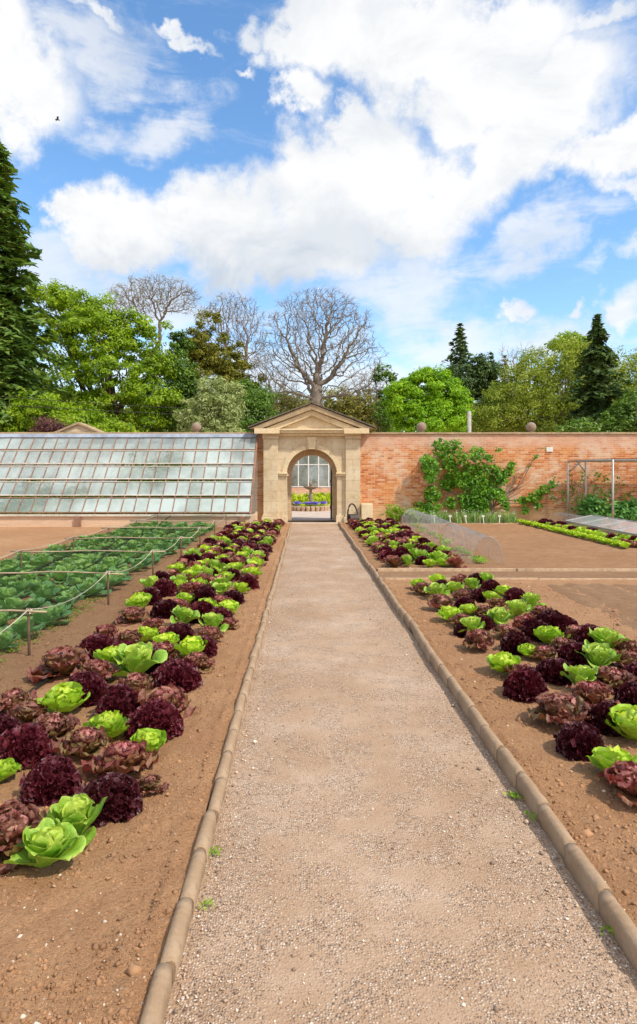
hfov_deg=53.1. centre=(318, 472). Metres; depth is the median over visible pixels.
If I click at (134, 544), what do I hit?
cabbage
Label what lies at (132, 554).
cabbage
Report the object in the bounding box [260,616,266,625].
edging tile
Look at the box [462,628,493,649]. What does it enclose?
bronze lettuce
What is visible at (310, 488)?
stone fountain
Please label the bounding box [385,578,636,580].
edging board
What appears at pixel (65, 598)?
cabbage
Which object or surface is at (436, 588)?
green lettuce
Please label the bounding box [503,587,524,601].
frilly lettuce
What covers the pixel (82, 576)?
cabbage
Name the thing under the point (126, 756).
bronze lettuce
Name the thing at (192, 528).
cabbage
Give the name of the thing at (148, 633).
lime lettuce
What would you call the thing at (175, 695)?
bronze lettuce
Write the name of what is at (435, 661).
edging tile
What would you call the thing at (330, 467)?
door
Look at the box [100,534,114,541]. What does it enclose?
cabbage
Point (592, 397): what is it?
spruce tree
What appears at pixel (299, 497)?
golden shrub
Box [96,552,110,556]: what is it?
cabbage
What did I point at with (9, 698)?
bronze lettuce
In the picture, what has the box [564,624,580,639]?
bronze lettuce
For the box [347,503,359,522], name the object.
garden roller
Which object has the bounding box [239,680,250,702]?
edging tile
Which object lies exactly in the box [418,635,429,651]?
edging tile
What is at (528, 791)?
edging tile
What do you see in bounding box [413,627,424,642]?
edging tile
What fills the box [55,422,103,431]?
stone pediment
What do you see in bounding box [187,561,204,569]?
bronze lettuce
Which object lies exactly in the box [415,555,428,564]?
frilly lettuce
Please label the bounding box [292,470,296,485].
glasshouse plant
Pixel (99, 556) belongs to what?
cabbage
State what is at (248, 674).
edging tile
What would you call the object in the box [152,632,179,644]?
lime lettuce
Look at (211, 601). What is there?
lime lettuce
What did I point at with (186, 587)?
bronze lettuce
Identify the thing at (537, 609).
bronze lettuce
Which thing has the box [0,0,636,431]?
sky
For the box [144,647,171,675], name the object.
frilly lettuce
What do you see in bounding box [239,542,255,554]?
frilly lettuce
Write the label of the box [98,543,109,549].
cabbage
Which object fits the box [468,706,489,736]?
edging tile
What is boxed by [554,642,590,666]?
frilly lettuce
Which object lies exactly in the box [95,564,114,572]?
cabbage
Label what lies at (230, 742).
edging tile
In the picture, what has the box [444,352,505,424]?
dark evergreen
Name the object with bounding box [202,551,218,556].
bronze lettuce
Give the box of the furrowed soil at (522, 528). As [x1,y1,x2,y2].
[441,523,636,566]
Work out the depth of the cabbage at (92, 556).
11.05 m
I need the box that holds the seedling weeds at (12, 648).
[0,595,104,662]
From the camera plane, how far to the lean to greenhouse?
20.86 m
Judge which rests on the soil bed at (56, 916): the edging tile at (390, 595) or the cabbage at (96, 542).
the cabbage at (96, 542)
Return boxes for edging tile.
[139,963,172,1023]
[160,897,192,980]
[180,849,205,913]
[193,809,216,862]
[208,777,225,822]
[215,750,231,784]
[222,729,236,760]
[228,710,241,736]
[234,693,245,718]
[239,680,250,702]
[243,668,252,685]
[247,656,256,674]
[249,646,258,661]
[254,638,261,652]
[255,629,263,641]
[259,623,265,632]
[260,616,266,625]
[262,610,267,621]
[265,605,270,614]
[267,594,272,600]
[382,584,389,593]
[385,588,390,598]
[388,592,394,602]
[391,597,398,607]
[394,602,401,614]
[399,608,406,621]
[404,613,412,629]
[409,620,419,634]
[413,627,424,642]
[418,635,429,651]
[423,643,434,663]
[430,653,443,673]
[438,664,451,687]
[448,676,461,700]
[457,690,475,718]
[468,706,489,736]
[480,724,503,761]
[497,746,525,789]
[516,771,549,821]
[537,803,576,859]
[564,843,613,913]
[598,890,636,972]
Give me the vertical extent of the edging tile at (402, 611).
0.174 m
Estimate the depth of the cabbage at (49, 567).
10.30 m
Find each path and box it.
[163,524,636,1023]
[377,571,636,579]
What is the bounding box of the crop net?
[0,515,229,712]
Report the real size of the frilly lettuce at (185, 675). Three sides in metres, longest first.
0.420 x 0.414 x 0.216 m
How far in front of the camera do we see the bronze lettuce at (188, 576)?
9.54 m
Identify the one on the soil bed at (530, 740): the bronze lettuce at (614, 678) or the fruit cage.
the bronze lettuce at (614, 678)
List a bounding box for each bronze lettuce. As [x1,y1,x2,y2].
[0,687,37,717]
[0,799,46,874]
[7,700,47,722]
[27,645,94,682]
[33,711,79,741]
[51,725,112,757]
[70,659,119,684]
[81,739,158,773]
[89,623,119,637]
[111,629,142,643]
[115,606,148,625]
[116,672,153,693]
[136,774,168,795]
[137,683,195,718]
[138,618,166,632]
[152,640,179,659]
[166,568,179,576]
[171,561,189,567]
[171,598,189,606]
[176,558,191,565]
[177,582,195,593]
[178,573,192,581]
[182,651,214,673]
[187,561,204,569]
[189,572,211,583]
[193,581,204,589]
[193,625,223,640]
[194,542,209,548]
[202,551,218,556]
[208,548,220,555]
[208,575,234,587]
[212,595,232,604]
[218,617,240,628]
[227,546,239,553]
[229,557,246,565]
[240,563,260,574]
[240,572,258,578]
[250,554,266,565]
[370,542,383,549]
[372,543,385,551]
[385,555,404,567]
[397,539,408,545]
[410,582,430,593]
[425,593,454,609]
[445,553,457,558]
[446,556,466,567]
[448,613,468,622]
[450,574,467,586]
[451,588,470,598]
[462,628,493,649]
[471,605,489,616]
[485,598,507,608]
[490,624,523,637]
[503,663,535,672]
[512,613,534,627]
[525,645,557,659]
[526,691,591,725]
[529,605,553,616]
[548,636,575,648]
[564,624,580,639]
[566,679,620,706]
[594,665,636,690]
[597,760,636,806]
[608,651,636,668]
[612,638,636,652]
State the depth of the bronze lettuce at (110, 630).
6.30 m
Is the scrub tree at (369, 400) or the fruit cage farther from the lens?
the scrub tree at (369, 400)
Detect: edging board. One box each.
[377,568,636,571]
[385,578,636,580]
[418,523,518,523]
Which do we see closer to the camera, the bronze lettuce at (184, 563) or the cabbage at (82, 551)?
the bronze lettuce at (184, 563)
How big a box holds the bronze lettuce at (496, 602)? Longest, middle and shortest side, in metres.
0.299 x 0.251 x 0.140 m
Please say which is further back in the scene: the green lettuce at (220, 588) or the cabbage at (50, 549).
the cabbage at (50, 549)
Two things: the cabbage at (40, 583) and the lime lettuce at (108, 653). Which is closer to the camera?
the lime lettuce at (108, 653)
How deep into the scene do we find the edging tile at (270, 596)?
8.40 m
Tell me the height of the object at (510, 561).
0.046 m
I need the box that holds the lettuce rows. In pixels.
[215,517,636,547]
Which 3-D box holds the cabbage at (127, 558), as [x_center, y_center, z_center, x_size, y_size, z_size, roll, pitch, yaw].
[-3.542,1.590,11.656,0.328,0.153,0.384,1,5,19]
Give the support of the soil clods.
on the soil bed at (56, 916)
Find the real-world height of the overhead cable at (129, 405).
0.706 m
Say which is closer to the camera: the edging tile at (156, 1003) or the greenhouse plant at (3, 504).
the edging tile at (156, 1003)
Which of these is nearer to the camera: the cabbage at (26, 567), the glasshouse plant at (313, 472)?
the cabbage at (26, 567)
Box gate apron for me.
[285,522,518,523]
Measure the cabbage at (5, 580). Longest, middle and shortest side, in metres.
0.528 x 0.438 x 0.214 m
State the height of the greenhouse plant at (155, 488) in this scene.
2.511 m
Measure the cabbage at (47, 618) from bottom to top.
0.200 m
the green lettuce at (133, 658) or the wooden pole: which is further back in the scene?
the wooden pole
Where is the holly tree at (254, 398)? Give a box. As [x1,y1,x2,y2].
[220,378,280,431]
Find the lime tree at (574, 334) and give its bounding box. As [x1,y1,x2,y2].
[544,329,591,384]
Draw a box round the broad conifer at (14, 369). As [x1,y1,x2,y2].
[0,297,47,431]
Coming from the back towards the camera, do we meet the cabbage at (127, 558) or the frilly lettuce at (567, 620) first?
the cabbage at (127, 558)
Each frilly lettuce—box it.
[0,713,20,733]
[0,722,55,771]
[19,755,82,806]
[68,671,109,706]
[74,772,142,827]
[78,633,114,659]
[94,683,140,722]
[112,640,133,646]
[123,697,183,739]
[139,587,162,605]
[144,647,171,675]
[150,599,181,618]
[150,658,202,692]
[152,570,170,578]
[153,578,178,596]
[162,622,194,643]
[177,554,195,561]
[187,599,216,623]
[189,553,200,560]
[190,585,216,603]
[201,554,215,560]
[201,566,218,576]
[201,635,217,657]
[202,537,217,544]
[203,606,233,625]
[218,543,227,549]
[218,557,229,563]
[221,549,232,553]
[222,589,244,604]
[227,568,240,580]
[230,541,242,546]
[232,538,244,542]
[233,555,247,564]
[238,574,259,590]
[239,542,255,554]
[249,537,259,542]
[254,547,268,555]
[257,543,272,552]
[259,535,274,544]
[261,551,268,560]
[377,544,393,555]
[378,550,393,559]
[393,546,410,554]
[393,550,406,556]
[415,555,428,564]
[417,537,429,542]
[417,544,429,549]
[435,579,450,591]
[453,596,475,607]
[453,621,470,637]
[468,572,483,584]
[470,588,485,602]
[477,615,495,630]
[480,579,499,593]
[500,630,531,655]
[502,666,548,702]
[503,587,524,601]
[519,618,548,641]
[535,609,562,626]
[535,658,571,685]
[552,614,577,633]
[553,720,606,761]
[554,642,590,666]
[572,623,599,644]
[584,699,620,736]
[613,680,636,705]
[622,661,636,681]
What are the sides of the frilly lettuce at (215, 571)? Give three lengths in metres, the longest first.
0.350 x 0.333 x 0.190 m
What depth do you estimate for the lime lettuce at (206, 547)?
12.95 m
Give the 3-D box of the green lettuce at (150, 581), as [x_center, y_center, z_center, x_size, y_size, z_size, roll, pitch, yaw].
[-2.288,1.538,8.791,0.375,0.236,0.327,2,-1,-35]
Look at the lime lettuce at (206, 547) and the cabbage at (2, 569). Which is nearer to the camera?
the cabbage at (2, 569)
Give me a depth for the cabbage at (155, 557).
11.62 m
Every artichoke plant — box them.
[574,493,616,517]
[587,499,636,520]
[622,496,636,518]
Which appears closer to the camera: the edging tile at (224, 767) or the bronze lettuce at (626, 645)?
the edging tile at (224, 767)
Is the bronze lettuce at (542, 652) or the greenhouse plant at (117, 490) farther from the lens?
the greenhouse plant at (117, 490)
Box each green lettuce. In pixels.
[3,818,85,867]
[46,793,106,848]
[105,641,167,679]
[138,575,157,586]
[170,573,190,582]
[170,605,199,623]
[183,548,201,555]
[198,567,214,576]
[199,612,228,631]
[202,559,226,568]
[209,575,231,583]
[211,581,233,594]
[219,564,236,571]
[224,538,231,545]
[238,546,253,553]
[249,550,264,556]
[259,536,274,544]
[260,539,270,544]
[365,535,381,544]
[389,540,399,544]
[400,541,416,548]
[401,554,414,565]
[408,548,421,558]
[414,549,430,558]
[424,582,449,595]
[427,542,435,548]
[432,550,447,561]
[435,545,452,550]
[446,581,464,591]
[458,616,484,632]
[462,577,480,589]
[480,571,493,580]
[483,607,513,624]
[505,599,531,616]
[521,592,546,608]
[560,663,598,684]
[574,642,621,667]
[584,627,629,648]
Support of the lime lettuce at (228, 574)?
on the soil bed at (56, 916)
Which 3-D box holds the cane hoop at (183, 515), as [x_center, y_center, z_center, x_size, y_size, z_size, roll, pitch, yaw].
[-3.725,1.490,19.000,2.511,0.520,0.050,0,0,0]
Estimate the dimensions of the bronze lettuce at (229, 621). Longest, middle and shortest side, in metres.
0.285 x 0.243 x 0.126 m
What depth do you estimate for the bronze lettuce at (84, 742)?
3.69 m
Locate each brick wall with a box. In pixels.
[0,432,262,519]
[360,432,636,521]
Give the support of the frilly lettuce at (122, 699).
on the soil bed at (56, 916)
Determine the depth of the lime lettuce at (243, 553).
11.96 m
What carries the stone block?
on the gate apron
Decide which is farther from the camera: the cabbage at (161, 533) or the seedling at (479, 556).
the cabbage at (161, 533)
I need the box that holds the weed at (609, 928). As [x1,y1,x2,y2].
[600,924,614,935]
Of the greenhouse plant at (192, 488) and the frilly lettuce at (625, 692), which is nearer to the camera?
the frilly lettuce at (625, 692)
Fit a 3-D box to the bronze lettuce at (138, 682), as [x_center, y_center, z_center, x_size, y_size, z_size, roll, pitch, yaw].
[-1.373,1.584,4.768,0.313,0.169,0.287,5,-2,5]
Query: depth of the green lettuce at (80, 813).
2.89 m
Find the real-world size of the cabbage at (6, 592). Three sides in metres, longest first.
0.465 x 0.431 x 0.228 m
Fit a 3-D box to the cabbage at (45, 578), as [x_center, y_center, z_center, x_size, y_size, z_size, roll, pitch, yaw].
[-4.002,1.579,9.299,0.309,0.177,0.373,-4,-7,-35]
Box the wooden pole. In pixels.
[467,411,470,431]
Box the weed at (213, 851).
[208,845,221,854]
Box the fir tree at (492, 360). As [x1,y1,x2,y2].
[476,352,498,402]
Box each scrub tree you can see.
[264,385,309,415]
[287,390,327,408]
[305,384,366,420]
[343,386,393,431]
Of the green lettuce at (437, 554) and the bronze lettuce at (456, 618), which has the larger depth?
the green lettuce at (437, 554)
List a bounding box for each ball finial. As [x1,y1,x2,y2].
[192,422,200,431]
[417,422,425,431]
[526,422,535,431]
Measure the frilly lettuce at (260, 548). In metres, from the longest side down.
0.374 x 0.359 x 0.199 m
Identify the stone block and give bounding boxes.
[361,503,372,518]
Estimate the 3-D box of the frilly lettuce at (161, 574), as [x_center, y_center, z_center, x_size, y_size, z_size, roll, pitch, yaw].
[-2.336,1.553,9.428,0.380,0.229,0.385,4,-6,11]
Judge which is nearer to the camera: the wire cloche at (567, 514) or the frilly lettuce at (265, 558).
the frilly lettuce at (265, 558)
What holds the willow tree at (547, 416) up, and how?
on the ground
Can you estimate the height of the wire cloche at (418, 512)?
0.529 m
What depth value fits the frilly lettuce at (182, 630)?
6.21 m
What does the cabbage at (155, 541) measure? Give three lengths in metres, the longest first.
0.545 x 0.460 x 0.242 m
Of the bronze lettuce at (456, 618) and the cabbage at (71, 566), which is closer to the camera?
the bronze lettuce at (456, 618)
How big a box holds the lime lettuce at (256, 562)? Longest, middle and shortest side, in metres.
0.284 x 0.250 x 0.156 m
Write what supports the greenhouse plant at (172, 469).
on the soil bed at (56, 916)
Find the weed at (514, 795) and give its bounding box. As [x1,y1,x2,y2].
[503,791,524,799]
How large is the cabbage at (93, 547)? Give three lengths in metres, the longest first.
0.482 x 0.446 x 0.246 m
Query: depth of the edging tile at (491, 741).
3.89 m
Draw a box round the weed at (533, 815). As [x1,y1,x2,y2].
[524,811,535,821]
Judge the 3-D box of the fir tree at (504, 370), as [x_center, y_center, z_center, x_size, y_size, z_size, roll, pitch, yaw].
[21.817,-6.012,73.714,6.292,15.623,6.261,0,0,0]
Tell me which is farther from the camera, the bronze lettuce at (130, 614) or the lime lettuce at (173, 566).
the lime lettuce at (173, 566)
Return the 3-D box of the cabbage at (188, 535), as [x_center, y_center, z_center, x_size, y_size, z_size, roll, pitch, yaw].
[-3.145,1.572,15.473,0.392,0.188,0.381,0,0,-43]
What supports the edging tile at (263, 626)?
on the ground
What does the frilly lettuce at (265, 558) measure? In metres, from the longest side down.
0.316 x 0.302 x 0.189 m
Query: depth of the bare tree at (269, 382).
51.95 m
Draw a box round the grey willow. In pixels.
[172,375,247,431]
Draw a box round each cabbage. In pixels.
[0,558,15,566]
[0,567,10,576]
[0,575,17,586]
[0,587,23,600]
[0,597,33,616]
[0,612,16,629]
[0,629,20,649]
[3,563,23,571]
[4,615,44,637]
[6,578,37,598]
[12,552,35,560]
[14,564,45,575]
[15,561,34,566]
[16,569,37,580]
[22,560,47,566]
[25,596,50,609]
[27,582,61,601]
[28,579,51,590]
[30,553,53,564]
[33,608,69,626]
[38,575,53,582]
[41,548,53,554]
[42,544,63,554]
[43,565,54,570]
[43,565,70,582]
[47,602,71,618]
[49,561,68,568]
[50,594,83,609]
[52,552,69,556]
[52,555,62,560]
[53,587,82,599]
[54,563,78,570]
[55,584,69,595]
[58,544,69,550]
[63,553,84,559]
[63,557,75,564]
[64,569,95,585]
[64,577,85,586]
[68,542,77,548]
[69,548,90,556]
[70,577,111,596]
[71,558,91,568]
[75,540,93,547]
[77,535,91,541]
[79,563,103,577]
[80,553,98,562]
[84,574,126,589]
[86,545,100,554]
[89,538,103,545]
[95,554,104,563]
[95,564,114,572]
[96,536,112,543]
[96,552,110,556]
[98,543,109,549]
[99,556,125,567]
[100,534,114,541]
[101,549,121,556]
[104,566,132,578]
[111,540,130,549]
[112,572,130,584]
[114,556,127,565]
[117,545,132,553]
[118,529,129,535]
[119,549,138,558]
[121,555,132,562]
[121,566,137,572]
[126,530,148,535]
[126,561,146,571]
[127,540,142,549]
[130,532,143,536]
[131,556,153,567]
[134,549,149,556]
[137,536,147,545]
[138,534,154,542]
[139,522,151,528]
[140,539,163,547]
[140,542,157,550]
[142,553,160,563]
[149,529,165,536]
[150,548,167,555]
[153,543,176,554]
[154,535,170,542]
[159,523,168,527]
[165,535,174,541]
[167,526,175,532]
[169,538,187,547]
[172,531,185,536]
[173,523,184,526]
[175,526,190,535]
[177,536,190,544]
[186,525,196,531]
[186,534,197,540]
[197,529,207,534]
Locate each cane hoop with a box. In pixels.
[0,570,122,604]
[0,608,46,655]
[10,549,165,574]
[64,536,192,555]
[101,526,210,542]
[129,520,224,534]
[151,515,235,524]
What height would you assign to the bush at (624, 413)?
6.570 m
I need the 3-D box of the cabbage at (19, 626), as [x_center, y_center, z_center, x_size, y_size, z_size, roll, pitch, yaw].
[-2.966,1.555,6.443,0.390,0.216,0.410,0,0,-10]
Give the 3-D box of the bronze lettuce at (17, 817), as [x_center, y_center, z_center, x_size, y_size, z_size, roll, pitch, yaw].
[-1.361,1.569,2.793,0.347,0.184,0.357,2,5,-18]
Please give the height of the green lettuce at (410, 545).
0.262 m
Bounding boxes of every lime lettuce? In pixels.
[0,757,21,781]
[36,681,90,712]
[83,710,130,737]
[93,645,118,664]
[124,592,151,607]
[130,728,166,751]
[138,626,159,641]
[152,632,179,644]
[166,564,180,570]
[173,635,207,657]
[174,562,187,572]
[174,578,185,588]
[176,592,194,602]
[181,569,198,577]
[188,563,205,574]
[191,577,207,584]
[198,597,216,605]
[200,544,211,550]
[215,554,229,559]
[215,571,234,580]
[215,599,240,612]
[225,562,241,568]
[233,582,249,592]
[237,551,248,556]
[242,566,262,575]
[246,556,264,563]
[248,560,261,567]
[409,578,426,586]
[422,559,436,566]
[427,552,434,559]
[428,573,445,581]
[435,557,448,565]
[436,605,462,620]
[459,604,478,614]
[482,591,501,599]
[486,651,520,673]
[493,584,510,595]
[517,643,535,657]
[533,625,570,644]
[587,745,636,771]
[605,703,636,740]
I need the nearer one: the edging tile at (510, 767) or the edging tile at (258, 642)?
the edging tile at (510, 767)
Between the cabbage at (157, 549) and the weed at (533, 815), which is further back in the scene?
the cabbage at (157, 549)
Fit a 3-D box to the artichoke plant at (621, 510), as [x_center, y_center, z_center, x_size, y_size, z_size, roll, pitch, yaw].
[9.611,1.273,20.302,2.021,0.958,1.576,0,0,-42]
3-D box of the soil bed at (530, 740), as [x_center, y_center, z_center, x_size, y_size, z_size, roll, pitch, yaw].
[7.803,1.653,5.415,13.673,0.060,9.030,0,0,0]
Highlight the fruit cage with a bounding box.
[567,459,636,519]
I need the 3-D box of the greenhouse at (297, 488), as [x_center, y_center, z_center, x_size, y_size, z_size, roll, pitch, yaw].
[0.000,-0.235,39.685,12.070,4.070,3.430,0,0,0]
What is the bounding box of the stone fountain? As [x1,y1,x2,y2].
[303,480,317,501]
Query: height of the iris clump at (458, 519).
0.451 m
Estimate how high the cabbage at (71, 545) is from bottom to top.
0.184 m
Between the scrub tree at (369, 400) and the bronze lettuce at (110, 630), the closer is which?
the bronze lettuce at (110, 630)
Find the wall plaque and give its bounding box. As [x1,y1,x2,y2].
[546,447,552,451]
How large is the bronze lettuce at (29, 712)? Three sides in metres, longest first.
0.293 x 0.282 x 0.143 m
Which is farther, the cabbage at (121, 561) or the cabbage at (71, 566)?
the cabbage at (121, 561)
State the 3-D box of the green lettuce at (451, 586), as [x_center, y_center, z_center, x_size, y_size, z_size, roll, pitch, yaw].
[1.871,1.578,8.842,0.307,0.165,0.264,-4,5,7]
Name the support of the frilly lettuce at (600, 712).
on the soil bed at (530, 740)
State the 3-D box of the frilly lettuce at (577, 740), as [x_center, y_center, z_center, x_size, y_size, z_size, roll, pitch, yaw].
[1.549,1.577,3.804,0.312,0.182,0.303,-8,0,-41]
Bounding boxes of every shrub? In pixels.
[0,387,139,431]
[28,415,68,431]
[292,492,314,504]
[306,492,332,504]
[381,503,426,522]
[413,500,442,519]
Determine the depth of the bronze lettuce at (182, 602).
7.73 m
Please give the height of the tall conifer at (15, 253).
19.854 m
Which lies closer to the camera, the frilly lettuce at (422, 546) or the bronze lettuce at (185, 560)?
the bronze lettuce at (185, 560)
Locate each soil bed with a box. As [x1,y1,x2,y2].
[0,523,289,1023]
[384,579,636,926]
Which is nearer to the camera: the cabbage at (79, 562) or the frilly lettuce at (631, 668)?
the frilly lettuce at (631, 668)
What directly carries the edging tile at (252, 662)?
on the ground
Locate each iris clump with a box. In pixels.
[433,511,442,522]
[439,511,446,522]
[445,510,456,522]
[451,510,461,522]
[461,511,471,522]
[466,510,475,522]
[472,510,480,522]
[479,510,489,522]
[486,512,495,522]
[489,510,501,522]
[496,509,506,522]
[503,510,511,522]
[509,511,517,522]
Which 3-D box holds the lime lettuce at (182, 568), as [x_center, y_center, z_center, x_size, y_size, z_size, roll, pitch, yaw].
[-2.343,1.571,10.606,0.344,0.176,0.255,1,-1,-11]
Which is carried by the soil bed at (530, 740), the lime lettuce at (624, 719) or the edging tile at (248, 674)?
the lime lettuce at (624, 719)
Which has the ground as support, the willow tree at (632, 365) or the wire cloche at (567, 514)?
the willow tree at (632, 365)
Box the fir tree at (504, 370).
[499,355,507,405]
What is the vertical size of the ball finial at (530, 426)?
0.387 m
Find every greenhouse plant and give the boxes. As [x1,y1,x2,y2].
[0,480,34,513]
[5,476,54,513]
[27,483,75,513]
[54,486,98,513]
[80,487,113,513]
[105,453,142,513]
[128,457,167,513]
[143,451,180,513]
[154,457,196,513]
[181,480,209,513]
[202,471,234,513]
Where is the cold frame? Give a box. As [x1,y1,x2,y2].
[564,515,636,535]
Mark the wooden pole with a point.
(468, 421)
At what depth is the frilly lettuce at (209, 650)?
5.79 m
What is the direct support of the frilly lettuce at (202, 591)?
on the soil bed at (56, 916)
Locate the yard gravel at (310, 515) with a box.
[292,502,332,519]
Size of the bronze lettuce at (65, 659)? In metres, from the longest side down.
0.575 x 0.472 x 0.230 m
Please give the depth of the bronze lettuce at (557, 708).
4.15 m
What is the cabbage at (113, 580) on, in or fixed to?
on the soil bed at (56, 916)
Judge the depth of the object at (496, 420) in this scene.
43.45 m
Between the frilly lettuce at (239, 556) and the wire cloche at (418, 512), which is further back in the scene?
the wire cloche at (418, 512)
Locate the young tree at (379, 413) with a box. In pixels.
[366,362,397,431]
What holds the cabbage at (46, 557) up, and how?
on the soil bed at (56, 916)
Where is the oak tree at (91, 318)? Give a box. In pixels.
[16,278,184,431]
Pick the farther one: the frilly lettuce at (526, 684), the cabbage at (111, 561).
the cabbage at (111, 561)
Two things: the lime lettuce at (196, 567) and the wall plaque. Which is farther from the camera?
the wall plaque
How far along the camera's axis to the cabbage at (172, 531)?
17.38 m
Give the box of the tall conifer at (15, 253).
[0,139,75,430]
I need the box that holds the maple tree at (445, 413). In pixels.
[379,364,474,431]
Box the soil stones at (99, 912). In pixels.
[3,564,624,1023]
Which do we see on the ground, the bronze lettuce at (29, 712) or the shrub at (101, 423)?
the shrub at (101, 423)
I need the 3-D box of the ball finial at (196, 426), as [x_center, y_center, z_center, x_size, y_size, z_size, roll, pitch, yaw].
[-4.279,-1.584,22.350,0.340,0.378,0.336,0,0,0]
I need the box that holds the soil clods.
[0,579,636,1023]
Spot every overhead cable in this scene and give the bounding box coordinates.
[0,396,283,412]
[0,404,272,416]
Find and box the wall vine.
[545,471,634,513]
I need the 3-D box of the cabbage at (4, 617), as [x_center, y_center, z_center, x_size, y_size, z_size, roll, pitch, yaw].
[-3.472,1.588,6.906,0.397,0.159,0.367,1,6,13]
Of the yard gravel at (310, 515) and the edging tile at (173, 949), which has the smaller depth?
the edging tile at (173, 949)
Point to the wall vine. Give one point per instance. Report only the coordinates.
(601, 492)
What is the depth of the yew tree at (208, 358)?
44.46 m
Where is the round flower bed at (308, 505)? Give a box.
[292,500,329,510]
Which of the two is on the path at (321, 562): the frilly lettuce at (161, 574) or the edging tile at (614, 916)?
the edging tile at (614, 916)
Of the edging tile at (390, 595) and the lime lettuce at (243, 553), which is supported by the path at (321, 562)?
the edging tile at (390, 595)
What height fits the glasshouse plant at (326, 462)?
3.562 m
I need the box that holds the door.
[330,467,331,518]
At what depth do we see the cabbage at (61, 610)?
7.32 m
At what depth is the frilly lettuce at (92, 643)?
5.76 m
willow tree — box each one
[465,335,605,431]
[605,345,636,404]
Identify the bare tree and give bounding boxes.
[103,270,203,420]
[192,291,272,373]
[247,350,300,409]
[252,286,388,404]
[341,358,389,422]
[496,341,547,381]
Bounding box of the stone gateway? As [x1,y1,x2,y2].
[248,401,375,522]
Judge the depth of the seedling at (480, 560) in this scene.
11.71 m
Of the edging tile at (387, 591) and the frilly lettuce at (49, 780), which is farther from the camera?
the edging tile at (387, 591)
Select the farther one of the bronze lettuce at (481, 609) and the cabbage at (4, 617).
the bronze lettuce at (481, 609)
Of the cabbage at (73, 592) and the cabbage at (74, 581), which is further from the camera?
the cabbage at (74, 581)
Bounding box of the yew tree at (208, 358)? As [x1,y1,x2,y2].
[175,307,266,431]
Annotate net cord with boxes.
[0,516,153,557]
[0,517,224,633]
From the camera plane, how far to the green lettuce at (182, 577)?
9.28 m
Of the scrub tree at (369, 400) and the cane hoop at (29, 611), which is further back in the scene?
the scrub tree at (369, 400)
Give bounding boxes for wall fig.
[419,438,557,515]
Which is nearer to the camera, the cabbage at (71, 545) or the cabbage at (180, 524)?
the cabbage at (71, 545)
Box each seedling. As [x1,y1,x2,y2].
[456,550,472,553]
[468,555,485,558]
[473,558,492,562]
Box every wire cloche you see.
[401,509,436,532]
[419,514,462,544]
[442,524,502,563]
[550,512,581,521]
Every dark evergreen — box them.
[147,329,206,431]
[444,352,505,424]
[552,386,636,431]
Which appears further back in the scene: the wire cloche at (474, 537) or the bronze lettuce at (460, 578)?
the wire cloche at (474, 537)
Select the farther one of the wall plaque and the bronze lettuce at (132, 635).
the wall plaque
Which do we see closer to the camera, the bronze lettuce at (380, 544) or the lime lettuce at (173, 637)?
the lime lettuce at (173, 637)
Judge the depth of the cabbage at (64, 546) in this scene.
13.34 m
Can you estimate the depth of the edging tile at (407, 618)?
7.12 m
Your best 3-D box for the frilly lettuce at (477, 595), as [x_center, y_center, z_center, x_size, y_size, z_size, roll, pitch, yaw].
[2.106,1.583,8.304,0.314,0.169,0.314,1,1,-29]
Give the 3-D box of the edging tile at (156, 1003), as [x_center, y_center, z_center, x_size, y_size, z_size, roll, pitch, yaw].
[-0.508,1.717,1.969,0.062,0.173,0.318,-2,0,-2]
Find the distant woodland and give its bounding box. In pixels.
[57,375,634,431]
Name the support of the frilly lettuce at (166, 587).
on the soil bed at (56, 916)
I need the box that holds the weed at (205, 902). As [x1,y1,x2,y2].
[198,897,214,909]
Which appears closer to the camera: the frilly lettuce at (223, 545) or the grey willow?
the frilly lettuce at (223, 545)
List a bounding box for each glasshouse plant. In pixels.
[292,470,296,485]
[300,455,320,485]
[323,460,332,485]
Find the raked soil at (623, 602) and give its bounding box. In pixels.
[548,583,636,629]
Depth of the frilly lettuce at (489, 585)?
8.81 m
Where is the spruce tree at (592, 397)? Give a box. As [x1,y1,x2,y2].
[561,313,633,430]
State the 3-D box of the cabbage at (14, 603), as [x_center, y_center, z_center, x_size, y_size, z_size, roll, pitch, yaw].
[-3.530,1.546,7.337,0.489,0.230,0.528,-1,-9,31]
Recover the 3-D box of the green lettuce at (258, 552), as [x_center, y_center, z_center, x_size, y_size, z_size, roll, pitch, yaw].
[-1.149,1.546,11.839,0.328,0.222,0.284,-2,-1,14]
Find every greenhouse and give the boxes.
[0,434,257,526]
[292,455,332,501]
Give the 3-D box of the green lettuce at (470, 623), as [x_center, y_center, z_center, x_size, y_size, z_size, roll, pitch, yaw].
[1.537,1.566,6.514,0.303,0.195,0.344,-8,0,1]
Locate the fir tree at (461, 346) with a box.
[441,323,476,407]
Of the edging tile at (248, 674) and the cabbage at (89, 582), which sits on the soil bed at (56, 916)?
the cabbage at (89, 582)
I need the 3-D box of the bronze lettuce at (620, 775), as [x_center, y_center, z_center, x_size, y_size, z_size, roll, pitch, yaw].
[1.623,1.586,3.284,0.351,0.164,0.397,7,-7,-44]
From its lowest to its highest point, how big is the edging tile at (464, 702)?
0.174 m
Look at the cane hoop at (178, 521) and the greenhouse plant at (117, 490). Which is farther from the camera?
the greenhouse plant at (117, 490)

